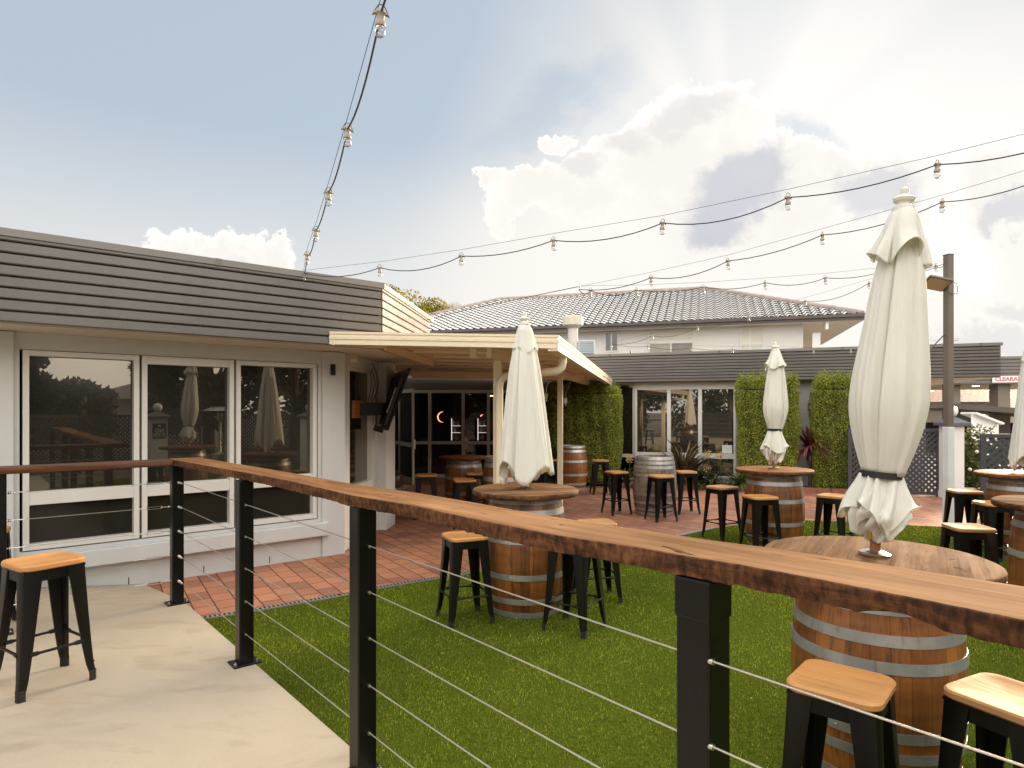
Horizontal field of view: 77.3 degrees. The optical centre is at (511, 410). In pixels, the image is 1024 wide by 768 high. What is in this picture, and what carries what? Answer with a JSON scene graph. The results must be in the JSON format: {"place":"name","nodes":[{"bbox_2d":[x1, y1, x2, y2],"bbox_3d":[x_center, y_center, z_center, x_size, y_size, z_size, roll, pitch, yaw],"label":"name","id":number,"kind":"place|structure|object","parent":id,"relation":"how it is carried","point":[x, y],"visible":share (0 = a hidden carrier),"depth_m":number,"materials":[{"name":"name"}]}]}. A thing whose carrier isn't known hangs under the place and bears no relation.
{"place":"outdoors","nodes":[
{"label":"outdoors","id":0,"kind":"place"},
{"bbox_2d":[10,584,169,629],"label":"concrete ramp","id":1,"kind":"structure","parent":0,"point":[115,600],"depth_m":4.99,"materials":[{"name":"beige concrete"}]},
{"bbox_2d":[395,485,409,490],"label":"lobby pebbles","id":2,"kind":"object","parent":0,"point":[402,487],"visible":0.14,"depth_m":13.13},
{"bbox_2d":[0,0,1023,355],"label":"sky","id":3,"kind":"structure","parent":0,"point":[205,128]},
{"bbox_2d":[540,459,556,483],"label":"bar stool","id":4,"kind":"object","parent":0,"point":[543,476],"visible":0.28,"depth_m":12.38,"materials":[{"name":"black metal"}]},
{"bbox_2d":[148,478,980,619],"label":"brick patio","id":5,"kind":"structure","parent":0,"point":[418,540],"depth_m":7.24,"materials":[{"name":"brick"}]},
{"bbox_2d":[0,227,433,586],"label":"bar building","id":6,"kind":"structure","parent":5,"relation":"on","point":[113,352],"depth_m":5.94,"materials":[{"name":"white metal"}]},
{"bbox_2d":[22,350,138,550],"bbox_3d":[-3.784,0.330,5.650,0.855,1.680,0.112,0,0,-40],"label":"window","id":7,"kind":"structure","parent":6,"relation":"in","point":[77,407],"depth_m":5.64,"materials":[{"name":"glass"}]},
{"bbox_2d":[140,356,233,537],"bbox_3d":[-3.133,0.330,6.205,0.815,1.680,0.112,0,0,-40],"label":"window","id":8,"kind":"structure","parent":6,"relation":"in","point":[187,404],"depth_m":6.22,"materials":[{"name":"glass"}]},
{"bbox_2d":[234,360,316,525],"bbox_3d":[-2.486,0.330,6.756,0.845,1.680,0.112,0,0,-40],"label":"window","id":9,"kind":"structure","parent":6,"relation":"in","point":[275,403],"depth_m":6.78,"materials":[{"name":"glass"}]},
{"bbox_2d":[331,364,335,374],"bbox_3d":[-1.970,-0.454,7.052,0.052,0.120,0.061,0,0,-40],"label":"wall lamp","id":10,"kind":"object","parent":6,"relation":"attached to","point":[333,369],"visible":1,"depth_m":7.03,"materials":[{"name":"black metal"}]},
{"bbox_2d":[302,0,388,281],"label":"festoon string","id":11,"kind":"object","parent":6,"relation":"hanging from","point":[381,13],"visible":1,"depth_m":2.94,"materials":[{"name":"grey"}]},
{"bbox_2d":[350,355,356,362],"bbox_3d":[-1.902,-0.603,7.576,0.118,0.105,0.134,0,0,27],"label":"security camera","id":12,"kind":"object","parent":6,"relation":"attached to","point":[353,359],"visible":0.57,"depth_m":7.56,"materials":[{"name":"white paint"}]},
{"bbox_2d":[350,367,372,506],"bbox_3d":[-1.924,0.530,7.985,0.100,2.100,1.000,0,0,5],"label":"window","id":13,"kind":"structure","parent":6,"relation":"in","point":[361,429],"depth_m":8.20,"materials":[{"name":"white glass"}]},
{"bbox_2d":[352,364,395,417],"bbox_3d":[-1.806,-0.276,8.214,0.824,0.732,0.321,0,0,-44],"label":"tv bracket","id":14,"kind":"object","parent":6,"relation":"attached to","point":[360,409],"visible":0.75,"depth_m":8.18,"materials":[{"name":"black metal"}]},
{"bbox_2d":[373,368,410,432],"bbox_3d":[-1.653,-0.130,8.479,0.424,0.818,1.150,0,0,-19],"label":"television","id":15,"kind":"object","parent":14,"relation":"attached to","point":[398,381],"visible":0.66,"depth_m":8.06,"materials":[{"name":"black plastic"}]},
{"bbox_2d":[428,285,579,319],"bbox_3d":[-2.930,-1.460,11.787,0.393,0.368,12.220,0,0,-35],"label":"overhead wire","id":16,"kind":"object","parent":6,"relation":"attached to","point":[578,286],"visible":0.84,"depth_m":7.58,"materials":[{"name":"grey"}]},
{"bbox_2d":[579,171,1023,289],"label":"festoon string","id":17,"kind":"object","parent":16,"relation":"hanging from","point":[942,203],"visible":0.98,"depth_m":5.59,"materials":[{"name":"grey"}]},
{"bbox_2d":[305,134,1023,276],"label":"festoon string","id":18,"kind":"object","parent":6,"relation":"hanging from","point":[937,165],"visible":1,"depth_m":4.54,"materials":[{"name":"grey"}]},
{"bbox_2d":[395,470,402,487],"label":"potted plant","id":19,"kind":"object","parent":5,"relation":"on","point":[398,480],"visible":0.39,"depth_m":13.09,"materials":[{"name":"green plant"}]},
{"bbox_2d":[413,473,436,519],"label":"bar stool","id":20,"kind":"object","parent":5,"relation":"on","point":[421,477],"visible":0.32,"depth_m":9.41,"materials":[{"name":"black metal"}]},
{"bbox_2d":[204,527,714,618],"bbox_3d":[0.223,1.592,6.782,6.373,0.020,0.158,0,0,-37],"label":"slot drain","id":21,"kind":"object","parent":5,"relation":"on","point":[321,598],"visible":0.52,"depth_m":5.47,"materials":[{"name":"grey plastic"}]},
{"bbox_2d":[439,455,485,503],"bbox_3d":[-0.777,1.167,10.401,0.800,0.866,0.800,0,0,10],"label":"barrel table","id":22,"kind":"object","parent":5,"relation":"on","point":[458,466],"visible":0.66,"depth_m":10.15,"materials":[{"name":"brown wood"}]},
{"bbox_2d":[452,478,476,529],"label":"bar stool","id":23,"kind":"object","parent":5,"relation":"on","point":[459,483],"visible":0.38,"depth_m":8.72,"materials":[{"name":"black metal"}]},
{"bbox_2d":[329,331,611,504],"bbox_3d":[-0.618,0.366,10.717,5.790,2.468,9.266,0,0,0],"label":"pergola","id":24,"kind":"object","parent":5,"relation":"on","point":[467,356],"visible":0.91,"depth_m":6.97,"materials":[{"name":"beige metal"}]},
{"bbox_2d":[545,381,549,404],"bbox_3d":[0.533,-0.347,11.643,0.380,0.511,0.115,0,0,0],"label":"hanging heater","id":25,"kind":"object","parent":24,"relation":"hanging from","point":[546,397],"visible":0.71,"depth_m":11.59,"materials":[{"name":"silver metal"}]},
{"bbox_2d":[551,381,570,409],"bbox_3d":[0.952,-0.308,12.443,0.381,0.586,0.115,0,0,0],"label":"hanging heater","id":26,"kind":"object","parent":24,"relation":"hanging from","point":[554,400],"visible":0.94,"depth_m":12.40,"materials":[{"name":"silver metal"}]},
{"bbox_2d":[465,472,483,503],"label":"bar stool","id":27,"kind":"object","parent":5,"relation":"on","point":[477,475],"visible":0.38,"depth_m":9.66,"materials":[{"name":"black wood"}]},
{"bbox_2d":[483,455,517,504],"bbox_3d":[-0.118,1.150,9.749,0.667,0.920,0.662,0,0,38],"label":"wine barrel","id":28,"kind":"object","parent":5,"relation":"on","point":[488,472],"visible":0.2,"depth_m":9.53,"materials":[{"name":"brown wood"}]},
{"bbox_2d":[556,445,586,490],"bbox_3d":[1.221,1.151,13.098,0.642,0.898,0.647,0,0,-31],"label":"wine barrel","id":29,"kind":"object","parent":5,"relation":"on","point":[574,465],"visible":0.67,"depth_m":12.82,"materials":[{"name":"brown wood"}]},
{"bbox_2d":[543,380,623,482],"bbox_3d":[1.531,0.388,14.049,1.829,2.304,1.286,0,0,10],"label":"hedge","id":30,"kind":"object","parent":5,"relation":"on","point":[592,422],"visible":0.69,"depth_m":13.52,"materials":[{"name":"green plant"}]},
{"bbox_2d":[589,459,610,494],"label":"bar stool","id":31,"kind":"object","parent":5,"relation":"on","point":[596,463],"visible":0.83,"depth_m":12.21,"materials":[{"name":"black metal"}]},
{"bbox_2d":[601,470,631,515],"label":"bar stool","id":32,"kind":"object","parent":5,"relation":"on","point":[616,476],"visible":1,"depth_m":9.90,"materials":[{"name":"black metal"}]},
{"bbox_2d":[626,455,633,487],"bbox_3d":[2.410,1.239,13.100,0.168,0.683,0.174,0,0,0],"label":"seed head","id":33,"kind":"object","parent":5,"relation":"on","point":[628,459],"visible":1,"depth_m":13.10},
{"bbox_2d":[633,455,676,516],"bbox_3d":[2.220,1.150,9.980,0.672,0.900,0.672,0,0,-18],"label":"wine barrel","id":34,"kind":"object","parent":5,"relation":"on","point":[645,466],"visible":0.83,"depth_m":9.73,"materials":[{"name":"grey wood"}]},
{"bbox_2d":[644,474,677,522],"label":"bar stool","id":35,"kind":"object","parent":5,"relation":"on","point":[660,480],"visible":1,"depth_m":9.27,"materials":[{"name":"black metal"}]},
{"bbox_2d":[676,470,700,514],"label":"bar stool","id":36,"kind":"object","parent":5,"relation":"on","point":[690,476],"visible":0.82,"depth_m":9.91,"materials":[{"name":"black metal"}]},
{"bbox_2d":[622,483,847,493],"bbox_3d":[4.277,1.555,12.869,4.457,0.122,0.302,0,0,15],"label":"bed edging","id":37,"kind":"object","parent":5,"relation":"on","point":[820,490],"visible":0.22,"depth_m":12.41,"materials":[{"name":"brick"}]},
{"bbox_2d":[563,342,1002,489],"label":"wing","id":38,"kind":"structure","parent":5,"relation":"on","point":[682,399],"depth_m":14.26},
{"bbox_2d":[563,315,582,349],"bbox_3d":[1.617,-1.809,17.000,0.550,1.419,0.550,0,0,0],"label":"flue","id":39,"kind":"object","parent":38,"relation":"on","point":[572,324],"visible":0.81,"depth_m":16.86,"materials":[{"name":"white metal"}]},
{"bbox_2d":[577,340,594,354],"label":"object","id":40,"kind":"object","parent":38,"relation":"on","point":[585,347],"visible":0.84,"depth_m":16.02,"materials":[{"name":"grey metal"}]},
{"bbox_2d":[635,383,668,456],"bbox_3d":[3.222,0.427,14.729,0.763,2.145,0.100,0,0,19],"label":"window","id":41,"kind":"structure","parent":38,"relation":"in","point":[651,399],"depth_m":14.74,"materials":[{"name":"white glass"}]},
{"bbox_2d":[669,382,699,466],"bbox_3d":[3.902,0.427,14.492,0.679,2.145,0.100,0,0,19],"label":"window","id":42,"kind":"structure","parent":38,"relation":"in","point":[684,397],"depth_m":14.50,"materials":[{"name":"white glass"}]},
{"bbox_2d":[700,382,735,478],"bbox_3d":[4.577,0.427,14.256,0.751,2.145,0.100,0,0,19],"label":"window","id":43,"kind":"structure","parent":38,"relation":"in","point":[717,405],"depth_m":14.26,"materials":[{"name":"clear glass"}]},
{"bbox_2d":[611,338,956,353],"bbox_3d":[5.233,-1.303,12.950,6.485,0.377,0.081,0,0,19],"label":"festoon string","id":44,"kind":"object","parent":38,"relation":"hanging from","point":[691,348],"visible":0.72,"depth_m":13.10,"materials":[{"name":"grey"}]},
{"bbox_2d":[847,428,938,496],"bbox_3d":[7.210,0.968,12.100,1.608,1.265,0.051,0,0,11],"label":"lattice panel","id":45,"kind":"object","parent":5,"relation":"on","point":[850,463],"visible":0.46,"depth_m":12.00,"materials":[{"name":"grey paint"}]},
{"bbox_2d":[933,406,969,497],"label":"pillar","id":46,"kind":"structure","parent":5,"relation":"on","point":[959,424],"depth_m":11.60,"materials":[{"name":"white paint"}]},
{"bbox_2d":[980,434,1023,495],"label":"lattice panel","id":47,"kind":"object","parent":5,"relation":"on","point":[984,457],"visible":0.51,"depth_m":9.49,"materials":[{"name":"grey paint"}]},
{"bbox_2d":[205,520,1023,767],"bbox_3d":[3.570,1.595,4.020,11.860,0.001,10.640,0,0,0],"label":"lawn","id":48,"kind":"structure","parent":0,"point":[531,715],"depth_m":3.89,"materials":[{"name":"green plant"}]},
{"bbox_2d":[436,531,494,629],"bbox_3d":[-0.360,1.271,4.900,0.358,0.658,0.358,0,0,-23],"label":"bar stool","id":49,"kind":"object","parent":48,"relation":"on","point":[455,544],"visible":0.91,"depth_m":4.80,"materials":[{"name":"black metal"}]},
{"bbox_2d":[472,483,578,618],"bbox_3d":[0.113,1.115,5.198,0.860,0.971,0.860,0,0,-17],"label":"barrel table","id":50,"kind":"object","parent":48,"relation":"on","point":[518,569],"visible":0.56,"depth_m":4.91,"materials":[{"name":"brown wood"}]},
{"bbox_2d":[499,312,553,488],"bbox_3d":[0.112,-0.087,5.209,0.450,1.434,0.432,-1,0,0],"label":"closed umbrella","id":51,"kind":"object","parent":50,"relation":"on","point":[526,455],"visible":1,"depth_m":5.09,"materials":[{"name":"white fabric"}]},
{"bbox_2d":[542,551,606,639],"bbox_3d":[0.460,1.271,4.710,0.358,0.658,0.358,0,0,34],"label":"bar stool","id":52,"kind":"object","parent":48,"relation":"on","point":[576,566],"visible":0.67,"depth_m":4.65,"materials":[{"name":"black metal"}]},
{"bbox_2d":[572,518,622,603],"bbox_3d":[0.720,1.271,5.460,0.358,0.658,0.358,0,0,-8],"label":"bar stool","id":53,"kind":"object","parent":48,"relation":"on","point":[608,570],"visible":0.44,"depth_m":5.44,"materials":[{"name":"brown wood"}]},
{"bbox_2d":[702,485,740,541],"bbox_3d":[2.630,1.271,8.020,0.358,0.658,0.358,0,0,-28],"label":"bar stool","id":54,"kind":"object","parent":48,"relation":"on","point":[722,492],"visible":0.9,"depth_m":7.92,"materials":[{"name":"black metal"}]},
{"bbox_2d":[738,494,781,546],"bbox_3d":[2.760,1.271,7.120,0.358,0.658,0.358,0,0,-10],"label":"bar stool","id":55,"kind":"object","parent":48,"relation":"on","point":[760,503],"visible":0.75,"depth_m":7.00,"materials":[{"name":"black metal"}]},
{"bbox_2d":[735,466,814,546],"bbox_3d":[3.102,1.142,7.583,0.870,0.916,0.870,0,0,-25],"label":"barrel table","id":56,"kind":"object","parent":48,"relation":"on","point":[784,484],"visible":0.74,"depth_m":7.30,"materials":[{"name":"brown wood"}]},
{"bbox_2d":[760,342,788,468],"bbox_3d":[3.115,-0.065,7.582,0.293,1.500,0.308,0,0,37],"label":"closed umbrella","id":57,"kind":"object","parent":56,"relation":"on","point":[774,447],"visible":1,"depth_m":7.50,"materials":[{"name":"white fabric"}]},
{"bbox_2d":[813,493,854,535],"bbox_3d":[3.620,1.271,7.200,0.358,0.658,0.358,0,0,-42],"label":"bar stool","id":58,"kind":"object","parent":48,"relation":"on","point":[825,502],"visible":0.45,"depth_m":7.18,"materials":[{"name":"black metal"}]},
{"bbox_2d":[782,659,899,767],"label":"bar stool","id":59,"kind":"object","parent":48,"relation":"on","point":[874,742],"visible":0.95,"depth_m":2.21,"materials":[{"name":"black metal"}]},
{"bbox_2d":[764,536,1007,767],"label":"barrel table","id":60,"kind":"object","parent":48,"relation":"on","point":[921,664],"visible":0.38,"depth_m":2.53,"materials":[{"name":"brown wood"}]},
{"bbox_2d":[837,186,932,558],"bbox_3d":[1.652,-0.173,2.795,0.308,1.613,0.313,5,0,0],"label":"closed umbrella","id":61,"kind":"object","parent":60,"relation":"on","point":[889,396],"visible":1,"depth_m":2.71,"materials":[{"name":"white fabric"}]},
{"bbox_2d":[930,254,954,522],"bbox_3d":[5.633,-0.231,8.416,0.368,3.661,0.098,0,0,-12],"label":"light pole","id":62,"kind":"object","parent":48,"relation":"on","point":[948,454],"visible":0.88,"depth_m":8.40,"materials":[{"name":"grey metal"}]},
{"bbox_2d":[579,259,945,297],"bbox_3d":[3.211,-1.610,7.657,5.213,0.782,0.052,0,0,-17],"label":"festoon string","id":63,"kind":"object","parent":62,"relation":"hanging from","point":[703,287],"visible":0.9,"depth_m":7.40,"materials":[{"name":"grey"}]},
{"bbox_2d":[610,262,942,346],"bbox_3d":[3.926,-1.688,11.314,0.090,0.588,6.676,0,0,-32],"label":"festoon string","id":64,"kind":"object","parent":62,"relation":"hanging from","point":[748,317],"visible":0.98,"depth_m":10.84,"materials":[{"name":"grey"}]},
{"bbox_2d":[926,275,957,293],"bbox_3d":[5.620,-1.644,8.373,0.458,0.236,0.246,0,0,5],"label":"floodlight","id":65,"kind":"object","parent":62,"relation":"attached to","point":[937,283],"visible":0.82,"depth_m":8.34,"materials":[{"name":"brown metal"}]},
{"bbox_2d":[943,489,983,524],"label":"bar stool","id":66,"kind":"object","parent":48,"relation":"on","point":[963,497],"visible":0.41,"depth_m":7.53,"materials":[{"name":"black metal"}]},
{"bbox_2d":[940,523,998,564],"bbox_3d":[3.740,1.271,5.250,0.358,0.658,0.358,0,0,8],"label":"bar stool","id":67,"kind":"object","parent":48,"relation":"on","point":[969,537],"visible":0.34,"depth_m":5.14,"materials":[{"name":"black metal"}]},
{"bbox_2d":[938,673,1023,767],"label":"bar stool","id":68,"kind":"object","parent":48,"relation":"on","point":[990,706],"visible":0.99,"depth_m":2.15,"materials":[{"name":"black wood"}]},
{"bbox_2d":[968,500,1013,561],"bbox_3d":[4.980,1.271,6.620,0.358,0.658,0.358,0,0,5],"label":"bar stool","id":69,"kind":"object","parent":48,"relation":"on","point":[993,516],"visible":0.41,"depth_m":6.62,"materials":[{"name":"black metal"}]},
{"bbox_2d":[973,469,1023,559],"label":"barrel table","id":70,"kind":"object","parent":48,"relation":"on","point":[1000,482],"visible":0.52,"depth_m":6.86,"materials":[{"name":"brown wood"}]},
{"bbox_2d":[1008,352,1023,470],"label":"closed umbrella","id":71,"kind":"object","parent":70,"relation":"on","point":[1016,452],"visible":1,"depth_m":6.97,"materials":[{"name":"white fabric"}]},
{"bbox_2d":[991,495,1023,585],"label":"barrel table","id":72,"kind":"object","parent":48,"relation":"on","point":[1015,557],"visible":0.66,"depth_m":4.55,"materials":[{"name":"brown wood"}]},
{"bbox_2d":[919,453,1022,491],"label":"driveway","id":73,"kind":"structure","parent":0,"point":[935,470],"depth_m":17.16,"materials":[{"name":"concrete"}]},
{"bbox_2d":[926,390,988,422],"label":"neighbour house","id":74,"kind":"structure","parent":73,"relation":"on","point":[935,397],"depth_m":32.36,"materials":[{"name":"brick"}]},
{"bbox_2d":[960,414,970,422],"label":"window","id":75,"kind":"structure","parent":74,"relation":"in","point":[968,419],"depth_m":32.14,"materials":[{"name":"glass"}]},
{"bbox_2d":[925,403,1014,451],"bbox_3d":[17.608,0.660,22.660,6.500,1.880,3.500,0,0,12],"label":"carport","id":76,"kind":"object","parent":73,"relation":"on","point":[995,410],"visible":0.03,"depth_m":21.94,"materials":[{"name":"black"}]},
{"bbox_2d":[931,356,1021,453],"bbox_3d":[19.576,-0.206,30.205,13.232,3.607,13.823,0,0,10],"label":"drive through canopy","id":77,"kind":"object","parent":73,"relation":"on","point":[998,388],"visible":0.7,"depth_m":23.77,"materials":[{"name":"grey metal"}]},
{"bbox_2d":[960,412,1003,440],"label":"screen wall","id":78,"kind":"structure","parent":73,"relation":"on","point":[983,420],"depth_m":19.50,"materials":[{"name":"white paint"}]},
{"bbox_2d":[960,389,1016,422],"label":"neighbour house","id":79,"kind":"structure","parent":73,"relation":"on","point":[983,393],"depth_m":35.03,"materials":[{"name":"brick"}]},
{"label":"garden bed","id":80,"kind":"structure","parent":0,"visible":0},
{"bbox_2d":[602,467,633,486],"bbox_3d":[2.362,1.353,13.495,1.072,0.430,1.061,0,0,0],"label":"agapanthus","id":81,"kind":"object","parent":80,"relation":"on","point":[623,480],"visible":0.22,"depth_m":13.41,"materials":[{"name":"green plant"}]},
{"bbox_2d":[640,436,735,486],"bbox_3d":[3.693,1.031,13.334,1.993,1.074,2.055,0,0,25],"label":"flax","id":82,"kind":"object","parent":80,"relation":"on","point":[682,461],"visible":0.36,"depth_m":13.19,"materials":[{"name":"green plant"}]},
{"bbox_2d":[702,464,710,482],"bbox_3d":[3.984,1.337,13.099,0.172,0.488,0.175,0,0,0],"label":"seed head","id":83,"kind":"object","parent":80,"relation":"on","point":[705,468],"visible":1,"depth_m":13.10},
{"bbox_2d":[697,468,716,483],"bbox_3d":[3.901,1.369,13.569,1.026,0.398,0.944,0,0,-19],"label":"agapanthus","id":84,"kind":"object","parent":80,"relation":"on","point":[700,472],"visible":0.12,"depth_m":13.45,"materials":[{"name":"green plant"}]},
{"bbox_2d":[704,450,711,480],"bbox_3d":[4.007,1.188,13.102,0.175,0.785,0.171,0,0,0],"label":"seed head","id":85,"kind":"object","parent":80,"relation":"on","point":[709,451],"visible":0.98,"depth_m":13.09},
{"bbox_2d":[684,466,734,488],"bbox_3d":[4.082,1.339,13.129,1.215,0.459,1.081,0,0,23],"label":"agapanthus","id":86,"kind":"object","parent":80,"relation":"on","point":[712,482],"visible":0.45,"depth_m":13.01,"materials":[{"name":"green plant"}]},
{"bbox_2d":[716,453,724,483],"bbox_3d":[4.259,1.204,13.103,0.175,0.754,0.170,0,0,0],"label":"seed head","id":87,"kind":"object","parent":80,"relation":"on","point":[719,455],"visible":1,"depth_m":13.10},
{"bbox_2d":[715,470,747,490],"bbox_3d":[4.552,1.378,12.990,1.093,0.381,1.041,0,0,39],"label":"agapanthus","id":88,"kind":"object","parent":80,"relation":"on","point":[739,482],"visible":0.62,"depth_m":12.87,"materials":[{"name":"green plant"}]},
{"bbox_2d":[734,365,801,483],"bbox_3d":[5.179,0.309,13.018,1.296,2.571,0.751,0,0,19],"label":"hedge","id":89,"kind":"object","parent":80,"relation":"on","point":[752,428],"visible":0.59,"depth_m":12.85,"materials":[{"name":"green plant"}]},
{"bbox_2d":[794,425,836,487],"bbox_3d":[6.024,0.895,12.914,1.168,1.411,1.245,0,0,0],"label":"cordyline","id":90,"kind":"object","parent":80,"relation":"on","point":[808,440],"visible":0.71,"depth_m":12.81,"materials":[{"name":"red plant"}]},
{"bbox_2d":[807,366,859,488],"bbox_3d":[6.511,0.318,12.722,1.185,2.544,0.742,0,0,19],"label":"hedge","id":91,"kind":"object","parent":80,"relation":"on","point":[830,422],"visible":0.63,"depth_m":12.56,"materials":[{"name":"green plant"}]},
{"label":"ground","id":92,"kind":"structure","parent":0,"visible":0},
{"bbox_2d":[0,603,348,767],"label":"concrete deck","id":93,"kind":"structure","parent":92,"relation":"on","point":[169,687],"depth_m":3.10,"materials":[{"name":"beige concrete"}]},
{"bbox_2d":[7,526,15,629],"bbox_3d":[-3.470,1.106,4.170,0.358,0.658,0.358,0,0,-30],"label":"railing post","id":94,"kind":"object","parent":93,"relation":"on","point":[13,618],"visible":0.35,"depth_m":4.33,"materials":[{"name":"black metal"}]},
{"bbox_2d":[0,551,95,703],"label":"bar stool","id":95,"kind":"object","parent":93,"relation":"on","point":[25,576],"visible":1,"depth_m":3.35,"materials":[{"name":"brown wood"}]},
{"bbox_2d":[0,457,1023,767],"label":"balustrade","id":96,"kind":"object","parent":93,"relation":"on","point":[708,573],"visible":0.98,"depth_m":1.53,"materials":[{"name":"brown wood"}]},
{"bbox_2d":[385,283,449,314],"bbox_3d":[-6.355,-2.453,33.140,6.344,8.110,5.660,0,0,-42],"label":"tree","id":97,"kind":"object","parent":92,"relation":"on","point":[434,308],"visible":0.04,"depth_m":33.24,"materials":[{"name":"green plant"}]},
{"bbox_2d":[416,303,452,312],"bbox_3d":[-4.031,-2.043,33.613,3.237,7.291,2.934,0,0,22],"label":"tree","id":98,"kind":"object","parent":92,"relation":"on","point":[420,307],"visible":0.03,"depth_m":32.96,"materials":[{"name":"green plant"}]},
{"bbox_2d":[395,376,574,477],"bbox_3d":[-0.900,0.300,15.300,7.400,2.600,12.400,0,0,0],"label":"glazed lobby","id":99,"kind":"object","parent":92,"relation":"on","point":[453,416],"visible":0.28,"depth_m":15.41,"materials":[{"name":"black glass"}]},
{"bbox_2d":[398,389,414,483],"bbox_3d":[-2.347,0.550,14.262,0.065,2.060,1.100,0,0,-26],"label":"open door","id":100,"kind":"structure","parent":99,"relation":"attached to","point":[406,444],"depth_m":14.21,"materials":[{"name":"brown metal"}]},
{"bbox_2d":[427,286,864,353],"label":"two storey house","id":101,"kind":"structure","parent":92,"relation":"on","point":[608,320],"depth_m":27.08,"materials":[{"name":"grey tile"}]},
{"bbox_2d":[447,302,461,307],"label":"roof dome","id":102,"kind":"structure","parent":101,"relation":"on","point":[456,304],"depth_m":37.08,"materials":[{"name":"grey metal"}]},
{"bbox_2d":[604,332,617,351],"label":"window","id":103,"kind":"structure","parent":101,"relation":"in","point":[609,337],"depth_m":27.14,"materials":[{"name":"grey glass"}]},
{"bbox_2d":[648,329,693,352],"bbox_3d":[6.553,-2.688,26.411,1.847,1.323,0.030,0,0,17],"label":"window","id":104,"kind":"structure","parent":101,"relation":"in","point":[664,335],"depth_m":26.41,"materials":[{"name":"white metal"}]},
{"bbox_2d":[649,340,693,352],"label":"window","id":105,"kind":"structure","parent":101,"relation":"in","point":[671,344],"depth_m":26.39,"materials":[{"name":"grey glass"}]},
{"bbox_2d":[740,326,763,349],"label":"window","id":106,"kind":"structure","parent":101,"relation":"in","point":[749,336],"depth_m":25.50,"materials":[{"name":"white glass"}]},
{"label":"mulch bed","id":107,"kind":"structure","parent":0,"visible":0},
{"bbox_2d":[964,414,1005,488],"bbox_3d":[9.319,0.808,12.968,1.111,1.494,0.978,0,0,0],"label":"rose bush","id":108,"kind":"object","parent":107,"relation":"on","point":[971,457],"visible":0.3,"depth_m":12.69,"materials":[{"name":"green plant"}]}
]}

